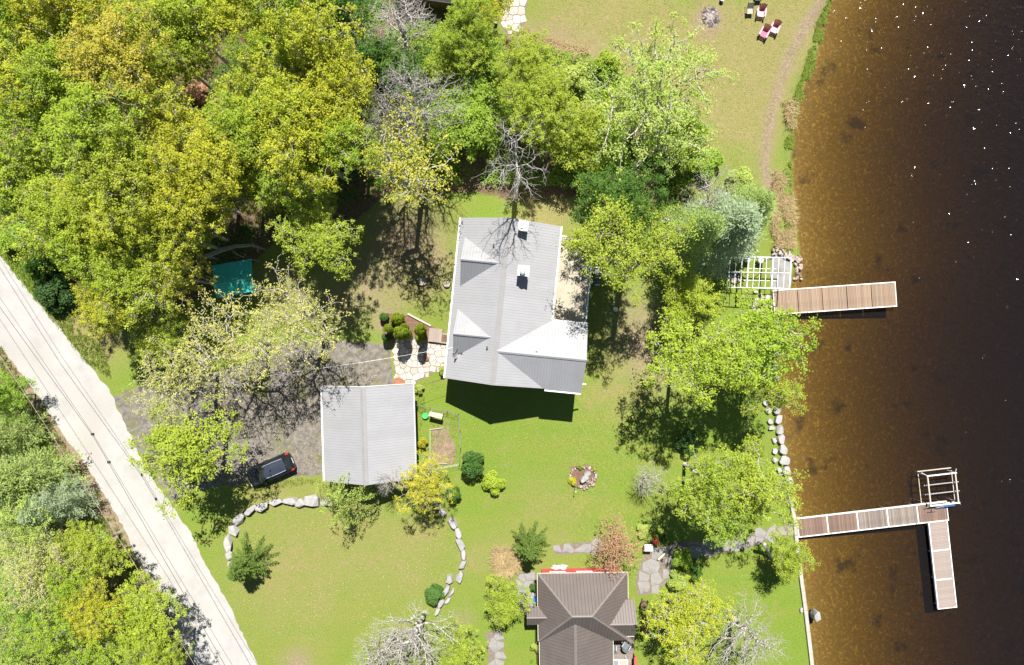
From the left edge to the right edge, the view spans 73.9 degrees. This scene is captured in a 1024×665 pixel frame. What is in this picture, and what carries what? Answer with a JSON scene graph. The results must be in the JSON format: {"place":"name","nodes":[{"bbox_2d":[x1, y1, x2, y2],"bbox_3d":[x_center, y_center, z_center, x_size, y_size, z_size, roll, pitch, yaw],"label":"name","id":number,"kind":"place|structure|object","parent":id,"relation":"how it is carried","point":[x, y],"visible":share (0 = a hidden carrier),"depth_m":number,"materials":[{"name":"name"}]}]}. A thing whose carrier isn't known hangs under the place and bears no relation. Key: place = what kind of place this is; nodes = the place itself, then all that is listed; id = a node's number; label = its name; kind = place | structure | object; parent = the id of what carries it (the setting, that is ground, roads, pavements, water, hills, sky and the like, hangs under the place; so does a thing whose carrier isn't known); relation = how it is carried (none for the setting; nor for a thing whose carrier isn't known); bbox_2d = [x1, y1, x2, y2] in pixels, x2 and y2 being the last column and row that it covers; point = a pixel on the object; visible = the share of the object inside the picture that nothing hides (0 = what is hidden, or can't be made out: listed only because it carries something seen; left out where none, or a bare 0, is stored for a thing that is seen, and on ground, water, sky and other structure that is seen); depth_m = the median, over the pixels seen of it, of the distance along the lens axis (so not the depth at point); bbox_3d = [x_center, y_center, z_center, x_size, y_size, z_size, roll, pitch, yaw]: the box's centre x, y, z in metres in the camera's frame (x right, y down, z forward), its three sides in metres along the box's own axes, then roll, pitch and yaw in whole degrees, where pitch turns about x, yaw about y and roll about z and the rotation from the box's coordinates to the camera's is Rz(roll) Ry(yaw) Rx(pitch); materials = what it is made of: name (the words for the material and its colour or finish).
{"place":"outdoors","nodes":[
{"label":"outdoors","id":0,"kind":"place"},
{"bbox_2d":[0,257,257,664],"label":"road","id":1,"kind":"structure","parent":0,"point":[86,390],"depth_m":61.99,"materials":[{"name":"grey asphalt"}]},
{"bbox_2d":[114,338,393,500],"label":"driveway","id":2,"kind":"structure","parent":0,"point":[282,388],"depth_m":61.99,"materials":[{"name":"grey gravel"}]},
{"bbox_2d":[174,0,813,664],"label":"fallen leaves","id":3,"kind":"object","parent":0,"point":[374,382],"depth_m":61.97,"materials":[{"name":"brown plant"}]},
{"bbox_2d":[0,0,1023,664],"bbox_3d":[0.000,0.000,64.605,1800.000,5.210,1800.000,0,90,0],"label":"ground","id":4,"kind":"structure","parent":0,"point":[904,156],"depth_m":63.21,"materials":[{"name":"green plant"}]},
{"bbox_2d":[0,401,55,466],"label":"pine tree","id":5,"kind":"object","parent":4,"relation":"on","point":[14,435],"visible":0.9,"depth_m":59.02,"materials":[{"name":"plant"}]},
{"bbox_2d":[0,488,64,575],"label":"maple tree","id":6,"kind":"object","parent":4,"relation":"on","point":[10,521],"visible":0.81,"depth_m":55.73,"materials":[{"name":"green plant"}]},
{"bbox_2d":[0,565,69,664],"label":"maple tree","id":7,"kind":"object","parent":4,"relation":"on","point":[21,619],"visible":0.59,"depth_m":56.40,"materials":[{"name":"green plant"}]},
{"bbox_2d":[0,126,82,213],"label":"maple tree","id":8,"kind":"object","parent":4,"relation":"on","point":[9,168],"visible":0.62,"depth_m":50.95,"materials":[{"name":"green plant"}]},
{"bbox_2d":[0,435,88,514],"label":"pine tree","id":9,"kind":"object","parent":4,"relation":"on","point":[25,479],"visible":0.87,"depth_m":57.72,"materials":[{"name":"plant"}]},
{"bbox_2d":[0,60,88,176],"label":"maple tree","id":10,"kind":"object","parent":4,"relation":"on","point":[8,125],"visible":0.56,"depth_m":49.69,"materials":[{"name":"green plant"}]},
{"bbox_2d":[0,524,95,619],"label":"maple tree","id":11,"kind":"object","parent":4,"relation":"on","point":[30,570],"visible":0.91,"depth_m":55.01,"materials":[{"name":"green plant"}]},
{"bbox_2d":[5,602,94,664],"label":"maple tree","id":12,"kind":"object","parent":4,"relation":"on","point":[52,639],"visible":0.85,"depth_m":54.98,"materials":[{"name":"green plant"}]},
{"bbox_2d":[0,16,109,116],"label":"maple tree","id":13,"kind":"object","parent":4,"relation":"on","point":[7,78],"visible":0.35,"depth_m":48.75,"materials":[{"name":"green plant"}]},
{"bbox_2d":[14,472,100,529],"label":"pine tree","id":14,"kind":"object","parent":4,"relation":"on","point":[44,501],"visible":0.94,"depth_m":58.02,"materials":[{"name":"green plant"}]},
{"bbox_2d":[0,174,131,283],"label":"maple tree","id":15,"kind":"object","parent":4,"relation":"on","point":[57,218],"visible":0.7,"depth_m":49.77,"materials":[{"name":"green plant"}]},
{"bbox_2d":[35,562,111,619],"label":"maple tree","id":16,"kind":"object","parent":4,"relation":"on","point":[68,588],"visible":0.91,"depth_m":55.32,"materials":[{"name":"green plant"}]},
{"bbox_2d":[9,1,143,104],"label":"maple tree","id":17,"kind":"object","parent":4,"relation":"on","point":[44,60],"visible":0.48,"depth_m":48.35,"materials":[{"name":"green plant"}]},
{"bbox_2d":[1,0,152,78],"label":"maple tree","id":18,"kind":"object","parent":4,"relation":"on","point":[66,8],"visible":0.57,"depth_m":48.21,"materials":[{"name":"green plant"}]},
{"bbox_2d":[0,403,159,664],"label":"undergrowth","id":19,"kind":"object","parent":4,"relation":"on","point":[37,586],"visible":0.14,"depth_m":61.67,"materials":[{"name":"green plant"}]},
{"bbox_2d":[0,247,171,624],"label":"verge grass","id":20,"kind":"structure","parent":4,"relation":"on","point":[75,344],"depth_m":61.89,"materials":[{"name":"green plant"}]},
{"bbox_2d":[45,518,134,594],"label":"maple tree","id":21,"kind":"object","parent":4,"relation":"on","point":[90,546],"visible":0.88,"depth_m":56.31,"materials":[{"name":"green plant"}]},
{"bbox_2d":[49,627,130,664],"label":"maple tree","id":22,"kind":"object","parent":4,"relation":"on","point":[95,658],"visible":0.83,"depth_m":56.24,"materials":[{"name":"green plant"}]},
{"bbox_2d":[29,58,160,183],"bbox_3d":[-30.393,-15.903,53.947,9.765,16.960,10.740,-6,90,0],"label":"maple tree","id":23,"kind":"object","parent":4,"relation":"on","point":[75,115],"visible":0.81,"depth_m":47.92,"materials":[{"name":"green plant"}]},
{"bbox_2d":[0,347,196,664],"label":"road shoulder","id":24,"kind":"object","parent":4,"relation":"on","point":[105,505],"visible":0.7,"depth_m":61.99},
{"bbox_2d":[42,219,157,294],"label":"maple tree","id":25,"kind":"object","parent":4,"relation":"on","point":[72,258],"visible":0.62,"depth_m":50.85,"materials":[{"name":"green plant"}]},
{"bbox_2d":[60,577,139,647],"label":"maple tree","id":26,"kind":"object","parent":4,"relation":"on","point":[86,614],"visible":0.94,"depth_m":55.10,"materials":[{"name":"green plant"}]},
{"bbox_2d":[50,160,167,271],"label":"maple tree","id":27,"kind":"object","parent":4,"relation":"on","point":[96,221],"visible":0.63,"depth_m":49.80,"materials":[{"name":"green plant"}]},
{"bbox_2d":[70,263,165,339],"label":"maple tree","id":28,"kind":"object","parent":4,"relation":"on","point":[86,295],"visible":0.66,"depth_m":52.62,"materials":[{"name":"green plant"}]},
{"bbox_2d":[54,0,196,111],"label":"maple tree","id":29,"kind":"object","parent":4,"relation":"on","point":[105,39],"visible":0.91,"depth_m":47.61,"materials":[{"name":"yellow plant"}]},
{"bbox_2d":[81,233,188,329],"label":"maple tree","id":30,"kind":"object","parent":4,"relation":"on","point":[133,283],"visible":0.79,"depth_m":51.86,"materials":[{"name":"green plant"}]},
{"bbox_2d":[66,116,205,230],"bbox_3d":[-27.942,-11.656,54.681,8.029,15.455,7.572,38,90,0],"label":"maple tree","id":31,"kind":"object","parent":4,"relation":"on","point":[135,170],"visible":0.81,"depth_m":48.70,"materials":[{"name":"green plant"}]},
{"bbox_2d":[90,567,188,664],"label":"maple tree","id":32,"kind":"object","parent":4,"relation":"on","point":[135,627],"visible":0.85,"depth_m":55.95,"materials":[{"name":"green plant"}]},
{"bbox_2d":[95,76,206,195],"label":"maple tree","id":33,"kind":"object","parent":4,"relation":"on","point":[158,110],"visible":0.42,"depth_m":49.93,"materials":[{"name":"green plant"}]},
{"bbox_2d":[113,626,195,664],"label":"maple tree","id":34,"kind":"object","parent":4,"relation":"on","point":[156,657],"visible":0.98,"depth_m":54.89,"materials":[{"name":"green plant"}]},
{"bbox_2d":[127,303,196,370],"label":"maple tree","id":35,"kind":"object","parent":4,"relation":"on","point":[164,332],"visible":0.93,"depth_m":55.77,"materials":[{"name":"green plant"}]},
{"bbox_2d":[108,184,219,287],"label":"maple tree","id":36,"kind":"object","parent":4,"relation":"on","point":[165,238],"visible":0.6,"depth_m":51.55,"materials":[{"name":"green plant"}]},
{"bbox_2d":[112,0,235,99],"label":"maple tree","id":37,"kind":"object","parent":4,"relation":"on","point":[172,13],"visible":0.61,"depth_m":48.67,"materials":[{"name":"green plant"}]},
{"bbox_2d":[129,244,218,317],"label":"maple tree","id":38,"kind":"object","parent":4,"relation":"on","point":[182,280],"visible":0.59,"depth_m":54.36,"materials":[{"name":"green plant"}]},
{"bbox_2d":[129,15,221,110],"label":"maple tree","id":39,"kind":"object","parent":4,"relation":"on","point":[163,56],"visible":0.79,"depth_m":49.56,"materials":[{"name":"green plant"}]},
{"bbox_2d":[116,331,236,431],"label":"budding tree","id":40,"kind":"object","parent":4,"relation":"on","point":[172,376],"visible":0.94,"depth_m":53.94,"materials":[{"name":"green plant"}]},
{"bbox_2d":[129,134,242,239],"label":"maple tree","id":41,"kind":"object","parent":4,"relation":"on","point":[171,188],"visible":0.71,"depth_m":49.81,"materials":[{"name":"green plant"}]},
{"bbox_2d":[123,397,249,519],"bbox_3d":[-25.748,9.142,56.458,9.624,11.691,9.471,-26,90,0],"label":"maple tree","id":42,"kind":"object","parent":4,"relation":"on","point":[187,445],"visible":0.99,"depth_m":53.42,"materials":[{"name":"green plant"}]},
{"bbox_2d":[0,0,386,326],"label":"undergrowth","id":43,"kind":"object","parent":4,"relation":"on","point":[250,227],"visible":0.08,"depth_m":61.66,"materials":[{"name":"green plant"}]},
{"bbox_2d":[140,102,253,209],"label":"maple tree","id":44,"kind":"object","parent":4,"relation":"on","point":[201,152],"visible":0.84,"depth_m":49.30,"materials":[{"name":"green plant"}]},
{"bbox_2d":[179,0,273,46],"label":"maple tree","id":45,"kind":"object","parent":4,"relation":"on","point":[233,19],"visible":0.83,"depth_m":48.22,"materials":[{"name":"green plant"}]},
{"bbox_2d":[174,288,292,402],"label":"budding tree","id":46,"kind":"object","parent":4,"relation":"on","point":[235,349],"visible":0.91,"depth_m":53.59,"materials":[{"name":"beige plant"}]},
{"bbox_2d":[212,259,261,298],"bbox_3d":[-24.392,-4.765,60.624,3.600,2.751,2.900,-10,90,0],"label":"teal canopy","id":47,"kind":"object","parent":4,"relation":"on","point":[233,276],"visible":0.93,"depth_m":59.50,"materials":[{"name":"fabric"}]},
{"bbox_2d":[198,73,286,163],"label":"maple tree","id":48,"kind":"object","parent":4,"relation":"on","point":[227,119],"visible":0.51,"depth_m":49.07,"materials":[{"name":"green plant"}]},
{"bbox_2d":[226,532,279,582],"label":"spruce tree","id":49,"kind":"object","parent":4,"relation":"on","point":[238,567],"visible":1,"depth_m":59.96,"materials":[{"name":"green plant"}]},
{"bbox_2d":[213,133,303,222],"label":"maple tree","id":50,"kind":"object","parent":4,"relation":"on","point":[249,184],"visible":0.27,"depth_m":54.11,"materials":[{"name":"green plant"}]},
{"bbox_2d":[207,47,320,158],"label":"maple tree","id":51,"kind":"object","parent":4,"relation":"on","point":[267,84],"visible":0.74,"depth_m":48.18,"materials":[{"name":"green plant"}]},
{"bbox_2d":[218,20,313,103],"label":"maple tree","id":52,"kind":"object","parent":4,"relation":"on","point":[263,39],"visible":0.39,"depth_m":48.67,"materials":[{"name":"green plant"}]},
{"bbox_2d":[227,250,353,375],"bbox_3d":[-17.293,-0.987,56.099,9.472,12.523,8.331,38,90,0],"label":"budding tree","id":53,"kind":"object","parent":4,"relation":"on","point":[289,321],"visible":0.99,"depth_m":52.05,"materials":[{"name":"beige plant"}]},
{"bbox_2d":[248,129,340,209],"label":"maple tree","id":54,"kind":"object","parent":4,"relation":"on","point":[281,189],"visible":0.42,"depth_m":50.90,"materials":[{"name":"green plant"}]},
{"bbox_2d":[241,73,364,197],"bbox_3d":[-15.547,-14.464,54.325,9.013,16.205,8.178,33,90,0],"label":"maple tree","id":55,"kind":"object","parent":4,"relation":"on","point":[281,155],"visible":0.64,"depth_m":48.80,"materials":[{"name":"green plant"}]},
{"bbox_2d":[244,0,377,111],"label":"maple tree","id":56,"kind":"object","parent":4,"relation":"on","point":[298,44],"visible":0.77,"depth_m":47.49,"materials":[{"name":"green plant"}]},
{"bbox_2d":[264,199,363,280],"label":"maple tree","id":57,"kind":"object","parent":4,"relation":"on","point":[323,238],"visible":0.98,"depth_m":52.22,"materials":[{"name":"green plant"}]},
{"bbox_2d":[287,23,377,126],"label":"maple tree","id":58,"kind":"object","parent":4,"relation":"on","point":[352,87],"visible":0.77,"depth_m":48.62,"materials":[{"name":"green plant"}]},
{"bbox_2d":[291,0,382,61],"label":"maple tree","id":59,"kind":"object","parent":4,"relation":"on","point":[347,19],"visible":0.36,"depth_m":51.32,"materials":[{"name":"green plant"}]},
{"bbox_2d":[299,92,392,183],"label":"maple tree","id":60,"kind":"object","parent":4,"relation":"on","point":[351,153],"visible":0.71,"depth_m":49.65,"materials":[{"name":"green plant"}]},
{"bbox_2d":[320,383,416,485],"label":"garage","id":61,"kind":"structure","parent":4,"relation":"on","point":[368,433],"depth_m":57.91,"materials":[{"name":"grey"}]},
{"bbox_2d":[359,0,436,58],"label":"bare tree","id":62,"kind":"object","parent":4,"relation":"on","point":[402,29],"visible":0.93,"depth_m":55.84,"materials":[{"name":"silver plant"}]},
{"bbox_2d":[347,89,461,215],"bbox_3d":[-7.794,-12.972,55.230,9.575,14.147,7.101,43,90,0],"label":"budding tree","id":63,"kind":"object","parent":4,"relation":"on","point":[400,179],"visible":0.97,"depth_m":49.96,"materials":[{"name":"yellow plant"}]},
{"bbox_2d":[372,36,450,121],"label":"young tree","id":64,"kind":"object","parent":4,"relation":"on","point":[416,59],"visible":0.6,"depth_m":57.21,"materials":[{"name":"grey plant"}]},
{"bbox_2d":[369,599,461,664],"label":"bare tree","id":65,"kind":"object","parent":4,"relation":"on","point":[417,624],"visible":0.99,"depth_m":56.51,"materials":[{"name":"silver plant"}]},
{"bbox_2d":[392,338,446,384],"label":"stone path","id":66,"kind":"structure","parent":4,"relation":"on","point":[411,368],"depth_m":61.95,"materials":[{"name":"beige stone"}]},
{"bbox_2d":[373,51,473,143],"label":"bare tree","id":67,"kind":"object","parent":4,"relation":"on","point":[425,118],"visible":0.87,"depth_m":51.26,"materials":[{"name":"silver plant"}]},
{"bbox_2d":[392,449,454,519],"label":"yellow tree","id":68,"kind":"object","parent":4,"relation":"on","point":[418,483],"visible":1,"depth_m":56.48,"materials":[{"name":"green plant"}]},
{"bbox_2d":[420,25,491,96],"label":"young tree","id":69,"kind":"object","parent":4,"relation":"on","point":[446,62],"visible":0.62,"depth_m":56.26,"materials":[{"name":"green plant"}]},
{"bbox_2d":[428,613,490,664],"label":"young tree","id":70,"kind":"object","parent":4,"relation":"on","point":[457,649],"visible":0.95,"depth_m":58.35,"materials":[{"name":"green plant"}]},
{"bbox_2d":[434,0,498,75],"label":"maple tree","id":71,"kind":"object","parent":4,"relation":"on","point":[464,18],"visible":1,"depth_m":54.23,"materials":[{"name":"green plant"}]},
{"bbox_2d":[424,65,520,162],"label":"young tree","id":72,"kind":"object","parent":4,"relation":"on","point":[475,117],"visible":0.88,"depth_m":56.99,"materials":[{"name":"green plant"}]},
{"bbox_2d":[483,574,537,628],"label":"young tree","id":73,"kind":"object","parent":4,"relation":"on","point":[505,605],"visible":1,"depth_m":58.49,"materials":[{"name":"green plant"}]},
{"bbox_2d":[443,217,593,394],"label":"lake house","id":74,"kind":"structure","parent":4,"relation":"on","point":[519,305],"depth_m":56.26,"materials":[{"name":"white"}]},
{"bbox_2d":[486,24,570,102],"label":"maple tree","id":75,"kind":"object","parent":4,"relation":"on","point":[521,56],"visible":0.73,"depth_m":54.19,"materials":[{"name":"green plant"}]},
{"bbox_2d":[362,0,703,196],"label":"undergrowth","id":76,"kind":"object","parent":4,"relation":"on","point":[557,176],"visible":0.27,"depth_m":61.63,"materials":[{"name":"green plant"}]},
{"bbox_2d":[496,58,586,152],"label":"maple tree","id":77,"kind":"object","parent":4,"relation":"on","point":[537,105],"visible":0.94,"depth_m":53.95,"materials":[{"name":"green plant"}]},
{"bbox_2d":[536,96,615,174],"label":"young tree","id":78,"kind":"object","parent":4,"relation":"on","point":[582,143],"visible":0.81,"depth_m":56.88,"materials":[{"name":"green plant"}]},
{"bbox_2d":[527,567,636,664],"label":"neighbour house","id":79,"kind":"structure","parent":4,"relation":"on","point":[582,616],"depth_m":58.49,"materials":[{"name":"brown"}]},
{"bbox_2d":[587,510,645,579],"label":"ornamental tree","id":80,"kind":"object","parent":4,"relation":"on","point":[616,540],"visible":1,"depth_m":58.91,"materials":[{"name":"orange plant"}]},
{"bbox_2d":[569,156,676,257],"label":"maple tree","id":81,"kind":"object","parent":4,"relation":"on","point":[633,191],"visible":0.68,"depth_m":50.25,"materials":[{"name":"green plant"}]},
{"bbox_2d":[555,191,703,306],"bbox_3d":[8.769,-6.684,55.021,10.039,15.124,8.054,27,90,0],"label":"oak tree","id":82,"kind":"object","parent":4,"relation":"on","point":[627,272],"visible":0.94,"depth_m":49.50,"materials":[{"name":"green plant"}]},
{"bbox_2d":[636,545,674,595],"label":"neighbour patio","id":83,"kind":"structure","parent":4,"relation":"on","point":[653,575],"depth_m":62.51,"materials":[{"name":"beige stone"}]},
{"bbox_2d":[579,10,738,192],"bbox_3d":[11.501,-17.951,55.696,14.137,13.950,12.143,-31,90,0],"label":"poplar tree","id":84,"kind":"object","parent":4,"relation":"on","point":[651,108],"visible":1,"depth_m":52.43,"materials":[{"name":"green plant"}]},
{"bbox_2d":[523,27,801,250],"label":"dry reeds","id":85,"kind":"object","parent":4,"relation":"on","point":[785,204],"visible":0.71,"depth_m":62.88,"materials":[{"name":"plant"}]},
{"bbox_2d":[639,102,713,172],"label":"young tree","id":86,"kind":"object","parent":4,"relation":"on","point":[699,140],"visible":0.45,"depth_m":58.17,"materials":[{"name":"green plant"}]},
{"bbox_2d":[645,202,729,275],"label":"pine tree","id":87,"kind":"object","parent":4,"relation":"on","point":[711,225],"visible":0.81,"depth_m":53.25,"materials":[{"name":"plant"}]},
{"bbox_2d":[640,575,735,664],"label":"maple tree","id":88,"kind":"object","parent":4,"relation":"on","point":[680,621],"visible":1,"depth_m":56.85,"materials":[{"name":"green plant"}]},
{"bbox_2d":[658,262,724,334],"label":"young tree","id":89,"kind":"object","parent":4,"relation":"on","point":[688,296],"visible":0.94,"depth_m":56.26,"materials":[{"name":"green plant"}]},
{"bbox_2d":[638,308,761,411],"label":"maple tree","id":90,"kind":"object","parent":4,"relation":"on","point":[700,359],"visible":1,"depth_m":51.42,"materials":[{"name":"green plant"}]},
{"bbox_2d":[659,444,742,535],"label":"maple tree","id":91,"kind":"object","parent":4,"relation":"on","point":[712,474],"visible":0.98,"depth_m":53.05,"materials":[{"name":"green plant"}]},
{"bbox_2d":[664,185,767,291],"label":"pine tree","id":92,"kind":"object","parent":4,"relation":"on","point":[745,221],"visible":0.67,"depth_m":53.87,"materials":[{"name":"plant"}]},
{"bbox_2d":[688,488,765,550],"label":"maple tree","id":93,"kind":"object","parent":4,"relation":"on","point":[726,527],"visible":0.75,"depth_m":53.56,"materials":[{"name":"green plant"}]},
{"bbox_2d":[670,523,793,558],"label":"shore path","id":94,"kind":"structure","parent":4,"relation":"on","point":[699,548],"depth_m":63.11,"materials":[{"name":"beige stone"}]},
{"bbox_2d":[706,588,792,664],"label":"bare tree","id":95,"kind":"object","parent":4,"relation":"on","point":[744,629],"visible":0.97,"depth_m":57.42,"materials":[{"name":"grey plant"}]},
{"bbox_2d":[690,432,809,535],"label":"maple tree","id":96,"kind":"object","parent":4,"relation":"on","point":[748,479],"visible":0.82,"depth_m":53.06,"materials":[{"name":"green plant"}]},
{"bbox_2d":[703,284,823,393],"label":"maple tree","id":97,"kind":"object","parent":4,"relation":"on","point":[769,344],"visible":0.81,"depth_m":52.43,"materials":[{"name":"green plant"}]},
{"bbox_2d":[740,363,808,416],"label":"maple tree","id":98,"kind":"object","parent":4,"relation":"on","point":[781,389],"visible":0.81,"depth_m":54.77,"materials":[{"name":"green plant"}]},
{"bbox_2d":[767,531,820,584],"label":"young tree","id":99,"kind":"object","parent":4,"relation":"on","point":[789,563],"visible":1,"depth_m":58.67,"materials":[{"name":"green plant"}]},
{"bbox_3d":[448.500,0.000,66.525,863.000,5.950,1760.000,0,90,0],"label":"water","id":100,"kind":"structure","parent":0,"visible":0},
{"bbox_2d":[772,282,896,313],"bbox_3d":[29.875,-3.170,64.490,11.377,3.320,2.310,-4,90,0],"label":"plank dock","id":101,"kind":"object","parent":100,"relation":"in","point":[857,296],"visible":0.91,"depth_m":62.95,"materials":[{"name":"beige wood"}]},
{"bbox_2d":[797,498,948,537],"bbox_3d":[33.400,17.300,64.540,13.992,3.320,1.810,-7,90,0],"label":"long dock","id":102,"kind":"object","parent":100,"relation":"in","point":[861,520],"visible":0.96,"depth_m":63.00,"materials":[{"name":"red wood"}]},
{"bbox_2d":[920,520,956,609],"bbox_3d":[39.870,21.500,64.540,1.790,3.320,8.150,-6,90,0],"label":"side dock","id":103,"kind":"object","parent":100,"relation":"in","point":[943,577],"visible":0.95,"depth_m":63.00,"materials":[{"name":"brown wood"}]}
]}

